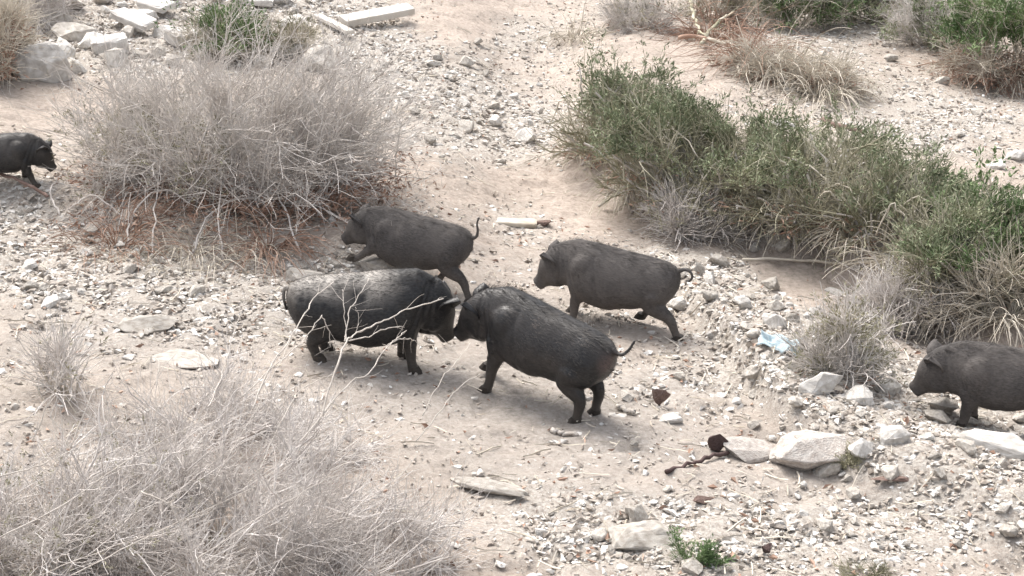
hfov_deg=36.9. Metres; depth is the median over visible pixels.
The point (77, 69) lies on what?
stone
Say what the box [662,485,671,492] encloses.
stone
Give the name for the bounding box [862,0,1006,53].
green shrub
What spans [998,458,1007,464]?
stone
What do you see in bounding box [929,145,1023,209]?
leafy plant
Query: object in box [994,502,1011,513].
stone
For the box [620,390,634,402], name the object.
stone
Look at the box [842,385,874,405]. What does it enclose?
stone
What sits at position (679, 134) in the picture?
dry stalk
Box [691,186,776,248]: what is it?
grass tussock
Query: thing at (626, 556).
stone
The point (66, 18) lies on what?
stone
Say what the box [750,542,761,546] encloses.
stone
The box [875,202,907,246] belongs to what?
dry stalk
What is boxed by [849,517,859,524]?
stone
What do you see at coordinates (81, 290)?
stone
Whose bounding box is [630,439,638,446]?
stone
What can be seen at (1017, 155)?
stone
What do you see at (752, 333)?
stone
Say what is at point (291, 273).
flat rock
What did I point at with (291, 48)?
stone
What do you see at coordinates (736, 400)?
stone
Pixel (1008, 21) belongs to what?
green shrub
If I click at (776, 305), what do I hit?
stone
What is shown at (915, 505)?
stone
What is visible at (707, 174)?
dry stalk
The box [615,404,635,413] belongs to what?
dead branch
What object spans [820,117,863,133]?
dead branch
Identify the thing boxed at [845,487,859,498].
stone
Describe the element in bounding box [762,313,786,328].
stone
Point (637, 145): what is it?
green shrub
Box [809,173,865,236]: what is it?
dry stalk
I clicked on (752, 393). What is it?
stone
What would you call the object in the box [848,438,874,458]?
stone
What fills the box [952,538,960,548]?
stone
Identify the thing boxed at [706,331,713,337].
stone
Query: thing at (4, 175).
dead branch
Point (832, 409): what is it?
stone
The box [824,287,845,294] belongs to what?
stone
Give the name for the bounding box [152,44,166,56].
stone
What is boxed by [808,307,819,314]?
stone
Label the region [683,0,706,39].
fallen branch
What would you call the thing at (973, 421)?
stone
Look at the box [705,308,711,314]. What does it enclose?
stone
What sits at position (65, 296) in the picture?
stone
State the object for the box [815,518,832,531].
stone
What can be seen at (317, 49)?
stone
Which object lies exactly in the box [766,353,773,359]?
stone
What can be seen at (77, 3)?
stone
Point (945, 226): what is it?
green shrub
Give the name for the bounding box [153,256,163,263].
stone
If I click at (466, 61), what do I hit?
stone
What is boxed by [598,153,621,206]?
dry stalk
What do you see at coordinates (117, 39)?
concrete block
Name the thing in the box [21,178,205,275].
grass tussock
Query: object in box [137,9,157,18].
stone
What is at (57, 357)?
dry bush
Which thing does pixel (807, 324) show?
stone
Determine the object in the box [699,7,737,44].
fallen branch
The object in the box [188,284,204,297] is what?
stone
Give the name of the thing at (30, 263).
stone
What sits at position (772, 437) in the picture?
stone
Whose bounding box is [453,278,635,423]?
pig
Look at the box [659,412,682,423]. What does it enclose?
stone
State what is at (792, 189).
green shrub
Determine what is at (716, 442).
dark rock
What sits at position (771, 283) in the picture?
stone
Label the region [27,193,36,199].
stone
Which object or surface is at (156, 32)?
stone
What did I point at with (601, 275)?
pig
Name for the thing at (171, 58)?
stone
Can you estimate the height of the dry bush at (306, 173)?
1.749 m
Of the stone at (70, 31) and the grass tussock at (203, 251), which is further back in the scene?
the stone at (70, 31)
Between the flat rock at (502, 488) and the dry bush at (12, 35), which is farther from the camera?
the dry bush at (12, 35)
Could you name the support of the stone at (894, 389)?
on the ground
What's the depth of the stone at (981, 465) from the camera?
7.50 m
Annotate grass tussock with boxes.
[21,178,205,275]
[95,188,294,286]
[179,196,347,285]
[525,0,626,52]
[539,125,585,174]
[586,157,643,222]
[635,166,721,237]
[644,0,788,50]
[653,0,837,85]
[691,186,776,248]
[727,180,832,263]
[739,28,898,121]
[788,203,890,279]
[822,203,949,316]
[880,233,1023,346]
[897,16,1023,99]
[922,267,1023,348]
[929,24,1023,98]
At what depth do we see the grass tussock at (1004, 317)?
9.13 m
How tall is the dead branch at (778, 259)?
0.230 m
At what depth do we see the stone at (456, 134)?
12.73 m
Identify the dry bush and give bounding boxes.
[0,0,92,94]
[0,272,478,575]
[0,294,121,426]
[0,369,262,575]
[2,0,481,262]
[7,0,105,37]
[45,305,411,483]
[246,5,336,63]
[268,442,508,575]
[588,0,693,37]
[624,163,762,253]
[659,0,783,31]
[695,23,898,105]
[817,245,1022,349]
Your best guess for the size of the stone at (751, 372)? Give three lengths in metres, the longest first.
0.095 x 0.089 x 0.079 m
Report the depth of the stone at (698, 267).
10.24 m
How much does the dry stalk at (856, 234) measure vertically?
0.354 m
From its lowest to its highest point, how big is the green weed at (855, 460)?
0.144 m
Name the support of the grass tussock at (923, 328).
on the ground
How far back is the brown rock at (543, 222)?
11.11 m
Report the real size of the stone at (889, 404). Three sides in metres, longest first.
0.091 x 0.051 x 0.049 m
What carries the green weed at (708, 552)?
on the ground
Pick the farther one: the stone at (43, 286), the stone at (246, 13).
the stone at (246, 13)
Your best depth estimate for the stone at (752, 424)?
8.07 m
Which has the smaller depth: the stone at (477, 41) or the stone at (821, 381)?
the stone at (821, 381)
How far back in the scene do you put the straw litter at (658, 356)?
8.30 m
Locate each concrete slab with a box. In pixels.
[108,7,156,31]
[136,0,175,13]
[238,0,273,6]
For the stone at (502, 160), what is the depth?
12.45 m
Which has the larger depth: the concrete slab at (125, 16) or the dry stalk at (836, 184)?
the concrete slab at (125, 16)
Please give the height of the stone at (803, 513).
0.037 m
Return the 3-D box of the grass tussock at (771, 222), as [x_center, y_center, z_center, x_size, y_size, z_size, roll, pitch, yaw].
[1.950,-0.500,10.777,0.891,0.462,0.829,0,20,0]
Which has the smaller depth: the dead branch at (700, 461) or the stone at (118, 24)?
the dead branch at (700, 461)
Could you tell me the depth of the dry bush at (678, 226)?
10.87 m
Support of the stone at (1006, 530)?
on the ground
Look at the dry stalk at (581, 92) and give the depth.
12.16 m
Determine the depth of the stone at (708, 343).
9.08 m
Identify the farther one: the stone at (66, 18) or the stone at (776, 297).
the stone at (66, 18)
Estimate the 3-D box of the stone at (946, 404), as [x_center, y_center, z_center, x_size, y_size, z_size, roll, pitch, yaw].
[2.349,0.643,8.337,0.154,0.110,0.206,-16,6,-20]
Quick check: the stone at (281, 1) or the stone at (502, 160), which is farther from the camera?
the stone at (281, 1)
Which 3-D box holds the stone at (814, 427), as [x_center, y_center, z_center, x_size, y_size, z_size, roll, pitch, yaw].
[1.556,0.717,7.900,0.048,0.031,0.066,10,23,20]
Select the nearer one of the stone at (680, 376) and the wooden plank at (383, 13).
the stone at (680, 376)
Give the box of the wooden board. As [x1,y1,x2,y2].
[497,217,536,227]
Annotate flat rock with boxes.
[113,314,178,335]
[148,348,219,369]
[282,267,324,282]
[455,476,529,496]
[608,520,681,550]
[958,428,1023,460]
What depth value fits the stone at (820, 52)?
16.05 m
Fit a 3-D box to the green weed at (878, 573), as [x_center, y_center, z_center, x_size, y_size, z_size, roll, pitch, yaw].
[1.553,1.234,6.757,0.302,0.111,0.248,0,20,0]
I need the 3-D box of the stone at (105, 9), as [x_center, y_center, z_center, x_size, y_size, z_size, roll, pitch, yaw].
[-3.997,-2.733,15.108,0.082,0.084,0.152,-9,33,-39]
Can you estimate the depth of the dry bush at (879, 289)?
9.43 m
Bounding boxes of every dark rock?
[707,434,727,451]
[762,543,771,552]
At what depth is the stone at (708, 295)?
9.40 m
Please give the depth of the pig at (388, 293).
8.12 m
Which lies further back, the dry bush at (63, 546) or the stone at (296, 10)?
the stone at (296, 10)
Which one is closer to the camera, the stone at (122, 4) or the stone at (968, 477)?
the stone at (968, 477)
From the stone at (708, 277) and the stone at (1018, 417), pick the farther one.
the stone at (708, 277)
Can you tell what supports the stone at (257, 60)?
on the ground
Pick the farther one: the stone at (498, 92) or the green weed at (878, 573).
the stone at (498, 92)
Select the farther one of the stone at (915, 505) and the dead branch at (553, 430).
the dead branch at (553, 430)
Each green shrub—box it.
[519,27,706,178]
[554,68,771,239]
[630,81,830,247]
[706,86,929,273]
[750,0,870,35]
[775,127,991,277]
[818,0,914,28]
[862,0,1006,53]
[870,175,1023,328]
[903,175,1023,340]
[919,0,1023,98]
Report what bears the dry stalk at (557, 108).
on the ground
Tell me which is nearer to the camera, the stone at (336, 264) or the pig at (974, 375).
the pig at (974, 375)
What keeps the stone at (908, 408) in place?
on the ground
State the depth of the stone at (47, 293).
8.73 m
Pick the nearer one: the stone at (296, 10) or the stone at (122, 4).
the stone at (122, 4)
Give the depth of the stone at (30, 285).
8.83 m
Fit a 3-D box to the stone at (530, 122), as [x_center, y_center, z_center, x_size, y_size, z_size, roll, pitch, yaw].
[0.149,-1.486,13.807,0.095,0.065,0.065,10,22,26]
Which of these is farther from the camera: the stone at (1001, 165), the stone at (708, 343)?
the stone at (1001, 165)
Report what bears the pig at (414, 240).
on the ground
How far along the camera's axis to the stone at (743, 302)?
9.63 m
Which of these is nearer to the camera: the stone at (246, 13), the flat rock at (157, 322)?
the flat rock at (157, 322)
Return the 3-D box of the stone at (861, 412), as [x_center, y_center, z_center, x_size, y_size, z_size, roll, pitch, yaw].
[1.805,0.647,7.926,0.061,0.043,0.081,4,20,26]
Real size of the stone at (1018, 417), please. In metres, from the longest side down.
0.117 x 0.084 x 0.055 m
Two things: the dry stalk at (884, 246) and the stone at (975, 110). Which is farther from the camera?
the stone at (975, 110)
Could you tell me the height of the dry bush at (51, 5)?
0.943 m
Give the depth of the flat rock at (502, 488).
7.08 m
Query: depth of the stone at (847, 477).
7.56 m
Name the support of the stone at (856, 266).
on the ground
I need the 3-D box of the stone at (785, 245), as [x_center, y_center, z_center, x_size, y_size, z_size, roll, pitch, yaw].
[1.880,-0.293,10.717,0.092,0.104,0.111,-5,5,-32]
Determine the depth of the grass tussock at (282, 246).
9.58 m
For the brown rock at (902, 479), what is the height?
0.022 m
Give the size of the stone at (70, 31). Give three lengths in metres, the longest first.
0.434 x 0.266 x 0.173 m
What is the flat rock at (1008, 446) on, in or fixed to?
on the ground
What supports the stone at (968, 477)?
on the ground
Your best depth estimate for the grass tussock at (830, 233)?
10.34 m
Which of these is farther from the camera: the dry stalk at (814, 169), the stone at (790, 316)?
the dry stalk at (814, 169)
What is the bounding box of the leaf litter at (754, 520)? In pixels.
[0,0,1023,575]
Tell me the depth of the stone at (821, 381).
8.10 m
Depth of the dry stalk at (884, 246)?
10.08 m
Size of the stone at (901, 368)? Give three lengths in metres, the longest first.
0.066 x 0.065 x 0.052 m
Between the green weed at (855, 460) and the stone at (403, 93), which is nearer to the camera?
the green weed at (855, 460)
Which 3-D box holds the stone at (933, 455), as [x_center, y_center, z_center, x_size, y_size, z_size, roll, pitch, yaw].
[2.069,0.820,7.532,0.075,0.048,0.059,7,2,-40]
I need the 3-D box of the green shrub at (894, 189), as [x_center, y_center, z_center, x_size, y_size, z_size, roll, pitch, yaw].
[2.559,-0.609,10.271,1.252,1.027,1.326,-11,23,-27]
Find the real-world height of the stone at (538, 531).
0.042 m
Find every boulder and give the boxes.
[12,41,71,82]
[769,429,847,470]
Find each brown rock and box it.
[537,220,551,225]
[652,389,670,404]
[693,495,713,503]
[872,476,908,481]
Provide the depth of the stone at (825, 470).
7.62 m
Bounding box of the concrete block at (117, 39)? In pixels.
[89,32,128,54]
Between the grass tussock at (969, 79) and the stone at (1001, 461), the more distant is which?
the grass tussock at (969, 79)
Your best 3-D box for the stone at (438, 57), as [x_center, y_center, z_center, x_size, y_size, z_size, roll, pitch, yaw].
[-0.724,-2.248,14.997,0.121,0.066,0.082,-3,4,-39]
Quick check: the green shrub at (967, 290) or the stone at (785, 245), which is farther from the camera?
the stone at (785, 245)
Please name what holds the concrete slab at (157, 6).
on the ground
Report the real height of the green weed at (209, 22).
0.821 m
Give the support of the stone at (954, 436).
on the ground
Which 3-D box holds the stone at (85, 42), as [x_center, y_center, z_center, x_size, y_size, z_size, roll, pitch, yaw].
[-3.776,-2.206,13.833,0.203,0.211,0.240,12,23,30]
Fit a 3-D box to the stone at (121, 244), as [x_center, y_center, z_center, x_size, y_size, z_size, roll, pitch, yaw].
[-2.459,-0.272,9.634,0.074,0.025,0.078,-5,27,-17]
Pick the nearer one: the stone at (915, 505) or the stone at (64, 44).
the stone at (915, 505)
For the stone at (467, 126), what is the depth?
12.98 m
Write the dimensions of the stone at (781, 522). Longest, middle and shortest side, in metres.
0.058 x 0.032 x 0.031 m
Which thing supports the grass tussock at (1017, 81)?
on the ground
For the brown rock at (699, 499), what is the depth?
7.16 m
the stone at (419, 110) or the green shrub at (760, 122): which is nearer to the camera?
the green shrub at (760, 122)
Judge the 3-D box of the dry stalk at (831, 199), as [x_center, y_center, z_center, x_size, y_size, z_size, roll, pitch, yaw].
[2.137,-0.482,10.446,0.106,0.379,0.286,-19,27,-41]
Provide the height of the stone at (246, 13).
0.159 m
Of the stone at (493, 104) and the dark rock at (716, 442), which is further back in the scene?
the stone at (493, 104)
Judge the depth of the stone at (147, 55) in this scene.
13.64 m
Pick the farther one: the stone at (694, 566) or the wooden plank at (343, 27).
the wooden plank at (343, 27)
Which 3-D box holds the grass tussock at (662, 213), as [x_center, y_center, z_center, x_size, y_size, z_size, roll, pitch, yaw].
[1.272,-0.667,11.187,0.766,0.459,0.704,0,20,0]
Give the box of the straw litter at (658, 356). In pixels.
[0,0,1023,575]
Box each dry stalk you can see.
[548,99,576,159]
[574,67,582,120]
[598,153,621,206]
[641,117,697,178]
[693,160,743,218]
[782,165,832,212]
[805,191,844,244]
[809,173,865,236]
[832,201,899,252]
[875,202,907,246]
[880,195,936,250]
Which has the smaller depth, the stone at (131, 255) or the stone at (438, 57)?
the stone at (131, 255)
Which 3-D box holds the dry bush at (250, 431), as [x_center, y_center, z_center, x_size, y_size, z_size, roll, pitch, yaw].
[-1.251,0.520,7.184,1.423,0.661,1.473,18,26,40]
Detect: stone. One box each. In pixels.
[22,258,37,268]
[24,281,39,289]
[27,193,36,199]
[30,10,73,30]
[38,283,48,290]
[41,295,61,308]
[44,291,50,296]
[51,22,96,41]
[54,0,85,9]
[57,36,75,57]
[59,292,71,299]
[68,57,86,73]
[77,31,103,48]
[77,288,86,294]
[79,248,92,255]
[84,227,101,234]
[95,0,110,4]
[99,48,128,66]
[101,5,109,13]
[104,279,115,285]
[114,23,123,26]
[114,241,124,246]
[116,1,127,7]
[119,25,133,37]
[123,263,136,273]
[127,249,135,257]
[133,49,139,56]
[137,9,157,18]
[142,52,156,59]
[151,24,172,38]
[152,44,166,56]
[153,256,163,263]
[155,285,172,293]
[164,27,198,47]
[165,54,181,65]
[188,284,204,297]
[244,7,258,15]
[252,55,271,66]
[266,37,308,59]
[273,0,290,3]
[281,14,306,27]
[288,7,299,14]
[300,44,337,73]
[327,216,335,222]
[332,261,340,267]
[358,254,395,270]
[401,91,409,96]
[409,106,420,113]
[424,60,441,66]
[424,135,436,144]
[433,54,442,60]
[450,131,459,137]
[458,56,473,66]
[458,97,470,106]
[458,120,473,133]
[474,38,482,44]
[482,70,488,75]
[488,100,499,108]
[489,115,502,125]
[495,90,501,95]
[497,158,506,163]
[508,93,518,97]
[515,127,536,142]
[523,120,533,124]
[535,528,547,536]
[536,107,543,113]
[556,534,563,541]
[590,528,606,541]
[608,545,615,552]
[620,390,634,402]
[623,553,632,559]
[625,504,648,521]
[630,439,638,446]
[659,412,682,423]
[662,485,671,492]
[668,296,687,310]
[672,371,685,380]
[680,271,688,278]
[681,557,702,575]
[690,262,704,275]
[701,289,718,300]
[703,271,714,283]
[704,340,712,345]
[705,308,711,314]
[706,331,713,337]
[707,253,729,267]
[732,295,752,309]
[732,397,740,403]
[734,275,745,280]
[740,323,751,329]
[741,227,750,234]
[744,365,758,379]
[745,328,760,337]
[746,294,754,298]
[747,420,759,429]
[748,388,756,398]
[749,242,759,251]
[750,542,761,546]
[761,276,779,290]
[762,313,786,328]
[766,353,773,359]
[767,300,784,310]
[769,435,776,440]
[772,294,781,299]
[774,520,785,524]
[775,239,789,252]
[785,313,799,321]
[785,359,803,371]
[787,396,803,406]
[798,372,842,394]
[798,510,808,515]
[800,481,806,487]
[805,319,818,333]
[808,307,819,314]
[810,423,819,430]
[812,462,841,477]
[813,50,826,58]
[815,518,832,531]
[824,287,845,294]
[828,406,838,413]
[837,379,854,388]
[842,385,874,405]
[843,474,853,480]
[844,531,857,536]
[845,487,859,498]
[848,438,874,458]
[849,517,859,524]
[851,262,861,269]
[855,409,866,416]
[872,379,901,396]
[879,401,893,408]
[879,425,911,445]
[880,464,898,482]
[884,53,898,60]
[896,365,906,371]
[902,406,910,410]
[911,503,917,508]
[922,432,934,440]
[924,410,950,422]
[928,397,958,412]
[928,450,941,459]
[932,467,946,479]
[934,76,949,84]
[950,434,958,439]
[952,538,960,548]
[955,131,965,136]
[955,438,976,455]
[959,416,977,424]
[964,475,971,480]
[970,107,982,114]
[978,462,985,467]
[985,159,1005,168]
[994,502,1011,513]
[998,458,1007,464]
[999,524,1018,536]
[1004,115,1012,119]
[1005,150,1023,160]
[1012,412,1023,422]
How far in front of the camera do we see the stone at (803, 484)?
7.50 m
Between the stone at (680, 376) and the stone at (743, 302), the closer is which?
the stone at (680, 376)
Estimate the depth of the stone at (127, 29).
14.35 m
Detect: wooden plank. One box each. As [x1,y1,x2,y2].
[314,14,353,33]
[339,3,414,26]
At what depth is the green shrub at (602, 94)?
12.15 m
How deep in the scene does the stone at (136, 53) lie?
13.65 m
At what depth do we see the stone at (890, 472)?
7.47 m
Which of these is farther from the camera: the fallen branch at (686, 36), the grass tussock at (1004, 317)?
the fallen branch at (686, 36)
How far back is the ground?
8.56 m
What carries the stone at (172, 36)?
on the ground
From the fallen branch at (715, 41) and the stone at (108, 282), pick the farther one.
the fallen branch at (715, 41)
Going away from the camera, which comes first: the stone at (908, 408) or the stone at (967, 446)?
the stone at (967, 446)
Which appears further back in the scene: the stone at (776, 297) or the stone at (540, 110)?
the stone at (540, 110)
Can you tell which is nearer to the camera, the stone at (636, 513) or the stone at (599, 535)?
the stone at (599, 535)
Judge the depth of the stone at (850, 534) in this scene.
7.05 m
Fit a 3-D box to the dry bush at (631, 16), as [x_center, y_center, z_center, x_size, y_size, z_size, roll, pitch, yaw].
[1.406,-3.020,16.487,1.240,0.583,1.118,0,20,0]
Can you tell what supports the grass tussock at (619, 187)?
on the ground
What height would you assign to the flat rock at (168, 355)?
0.089 m
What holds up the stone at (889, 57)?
on the ground
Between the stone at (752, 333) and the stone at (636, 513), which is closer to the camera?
the stone at (636, 513)
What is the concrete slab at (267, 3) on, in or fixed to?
on the ground
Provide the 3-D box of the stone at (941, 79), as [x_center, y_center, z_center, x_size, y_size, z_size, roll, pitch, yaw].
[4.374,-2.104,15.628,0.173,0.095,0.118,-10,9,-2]
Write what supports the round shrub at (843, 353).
on the ground
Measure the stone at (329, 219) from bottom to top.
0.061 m
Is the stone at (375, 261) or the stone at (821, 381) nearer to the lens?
the stone at (821, 381)
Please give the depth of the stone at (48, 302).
8.58 m
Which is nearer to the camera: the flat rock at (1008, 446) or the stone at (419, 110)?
the flat rock at (1008, 446)
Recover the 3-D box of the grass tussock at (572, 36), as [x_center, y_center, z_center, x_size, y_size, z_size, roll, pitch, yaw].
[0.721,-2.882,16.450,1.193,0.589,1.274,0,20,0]
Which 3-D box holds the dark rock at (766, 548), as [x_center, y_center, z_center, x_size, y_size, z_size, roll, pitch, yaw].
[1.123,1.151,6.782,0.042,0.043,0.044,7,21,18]
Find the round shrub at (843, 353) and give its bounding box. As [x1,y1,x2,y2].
[769,279,915,395]
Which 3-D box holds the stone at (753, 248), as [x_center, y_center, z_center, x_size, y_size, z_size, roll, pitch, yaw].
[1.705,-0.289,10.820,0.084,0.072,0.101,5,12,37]
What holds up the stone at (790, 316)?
on the ground
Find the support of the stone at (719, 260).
on the ground
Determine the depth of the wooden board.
11.01 m
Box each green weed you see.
[153,0,276,64]
[663,525,735,568]
[827,553,896,575]
[831,441,864,470]
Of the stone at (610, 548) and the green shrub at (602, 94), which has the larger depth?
the green shrub at (602, 94)
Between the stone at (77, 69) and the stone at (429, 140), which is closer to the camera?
the stone at (429, 140)
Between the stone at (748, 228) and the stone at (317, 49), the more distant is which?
the stone at (317, 49)
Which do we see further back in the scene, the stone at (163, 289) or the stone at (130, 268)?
the stone at (130, 268)
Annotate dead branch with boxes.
[0,173,48,196]
[549,427,578,436]
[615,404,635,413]
[665,451,729,473]
[742,257,890,265]
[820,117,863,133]
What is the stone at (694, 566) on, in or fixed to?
on the ground
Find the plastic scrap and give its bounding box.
[757,329,801,354]
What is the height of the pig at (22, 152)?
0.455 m
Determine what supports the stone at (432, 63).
on the ground
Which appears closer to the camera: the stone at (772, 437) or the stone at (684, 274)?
the stone at (772, 437)
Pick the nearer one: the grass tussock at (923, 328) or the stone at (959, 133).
the grass tussock at (923, 328)
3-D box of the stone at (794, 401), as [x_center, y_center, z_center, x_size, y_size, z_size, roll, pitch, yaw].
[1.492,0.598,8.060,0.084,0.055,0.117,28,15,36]
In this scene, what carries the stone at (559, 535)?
on the ground
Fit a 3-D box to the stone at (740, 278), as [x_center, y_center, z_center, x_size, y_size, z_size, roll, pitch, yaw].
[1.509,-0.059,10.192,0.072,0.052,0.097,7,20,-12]
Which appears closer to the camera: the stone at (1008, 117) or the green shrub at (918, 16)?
the stone at (1008, 117)
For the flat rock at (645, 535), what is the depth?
6.78 m
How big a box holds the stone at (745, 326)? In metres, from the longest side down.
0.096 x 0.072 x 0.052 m
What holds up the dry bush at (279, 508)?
on the ground
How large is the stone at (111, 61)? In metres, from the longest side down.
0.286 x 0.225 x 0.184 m
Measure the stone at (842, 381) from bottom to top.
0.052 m
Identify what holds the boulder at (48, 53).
on the ground
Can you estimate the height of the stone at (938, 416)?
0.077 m
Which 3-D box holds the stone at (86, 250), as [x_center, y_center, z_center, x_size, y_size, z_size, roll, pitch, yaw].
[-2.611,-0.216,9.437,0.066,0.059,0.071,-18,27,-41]
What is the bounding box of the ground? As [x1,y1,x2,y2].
[0,0,1023,575]
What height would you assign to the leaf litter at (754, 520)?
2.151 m
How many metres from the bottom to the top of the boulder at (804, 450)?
0.200 m
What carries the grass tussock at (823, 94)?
on the ground
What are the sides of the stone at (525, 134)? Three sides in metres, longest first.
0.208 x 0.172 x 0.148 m
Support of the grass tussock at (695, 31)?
on the ground
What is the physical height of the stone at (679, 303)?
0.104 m
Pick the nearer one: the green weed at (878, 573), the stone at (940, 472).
the green weed at (878, 573)
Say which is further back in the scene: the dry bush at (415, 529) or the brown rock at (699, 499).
the brown rock at (699, 499)
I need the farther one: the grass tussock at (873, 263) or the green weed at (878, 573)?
the grass tussock at (873, 263)
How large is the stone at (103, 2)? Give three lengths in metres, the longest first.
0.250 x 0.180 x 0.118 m
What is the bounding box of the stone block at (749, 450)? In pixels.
[723,436,773,463]
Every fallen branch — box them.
[678,34,780,71]
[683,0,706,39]
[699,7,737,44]
[706,37,744,74]
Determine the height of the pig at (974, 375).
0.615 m
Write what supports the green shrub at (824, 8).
on the ground
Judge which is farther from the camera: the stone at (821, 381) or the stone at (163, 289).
the stone at (163, 289)
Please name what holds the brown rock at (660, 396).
on the ground
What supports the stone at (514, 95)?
on the ground
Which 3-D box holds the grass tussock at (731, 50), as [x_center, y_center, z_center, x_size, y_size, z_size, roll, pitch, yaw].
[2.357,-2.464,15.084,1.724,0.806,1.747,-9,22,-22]
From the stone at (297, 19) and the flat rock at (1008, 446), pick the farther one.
the stone at (297, 19)
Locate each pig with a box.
[0,130,56,187]
[280,262,460,374]
[341,201,479,301]
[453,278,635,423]
[532,235,694,340]
[909,336,1023,427]
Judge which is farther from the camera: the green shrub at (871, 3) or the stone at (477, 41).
the green shrub at (871, 3)
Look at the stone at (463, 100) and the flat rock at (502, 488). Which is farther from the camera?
the stone at (463, 100)
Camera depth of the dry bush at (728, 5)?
17.12 m
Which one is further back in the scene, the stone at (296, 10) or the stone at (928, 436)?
the stone at (296, 10)
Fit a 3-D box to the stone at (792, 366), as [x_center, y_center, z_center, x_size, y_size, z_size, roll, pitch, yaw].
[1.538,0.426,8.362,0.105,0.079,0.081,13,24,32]
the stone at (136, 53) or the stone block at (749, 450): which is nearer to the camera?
the stone block at (749, 450)
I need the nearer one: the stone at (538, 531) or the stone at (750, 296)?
the stone at (538, 531)
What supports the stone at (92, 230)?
on the ground
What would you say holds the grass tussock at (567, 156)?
on the ground
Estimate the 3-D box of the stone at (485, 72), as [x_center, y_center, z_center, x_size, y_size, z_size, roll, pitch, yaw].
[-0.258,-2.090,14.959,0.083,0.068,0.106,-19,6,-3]
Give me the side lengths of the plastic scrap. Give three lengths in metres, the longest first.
0.236 x 0.130 x 0.071 m
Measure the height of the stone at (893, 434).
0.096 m
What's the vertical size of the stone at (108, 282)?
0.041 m
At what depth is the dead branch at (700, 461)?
7.55 m

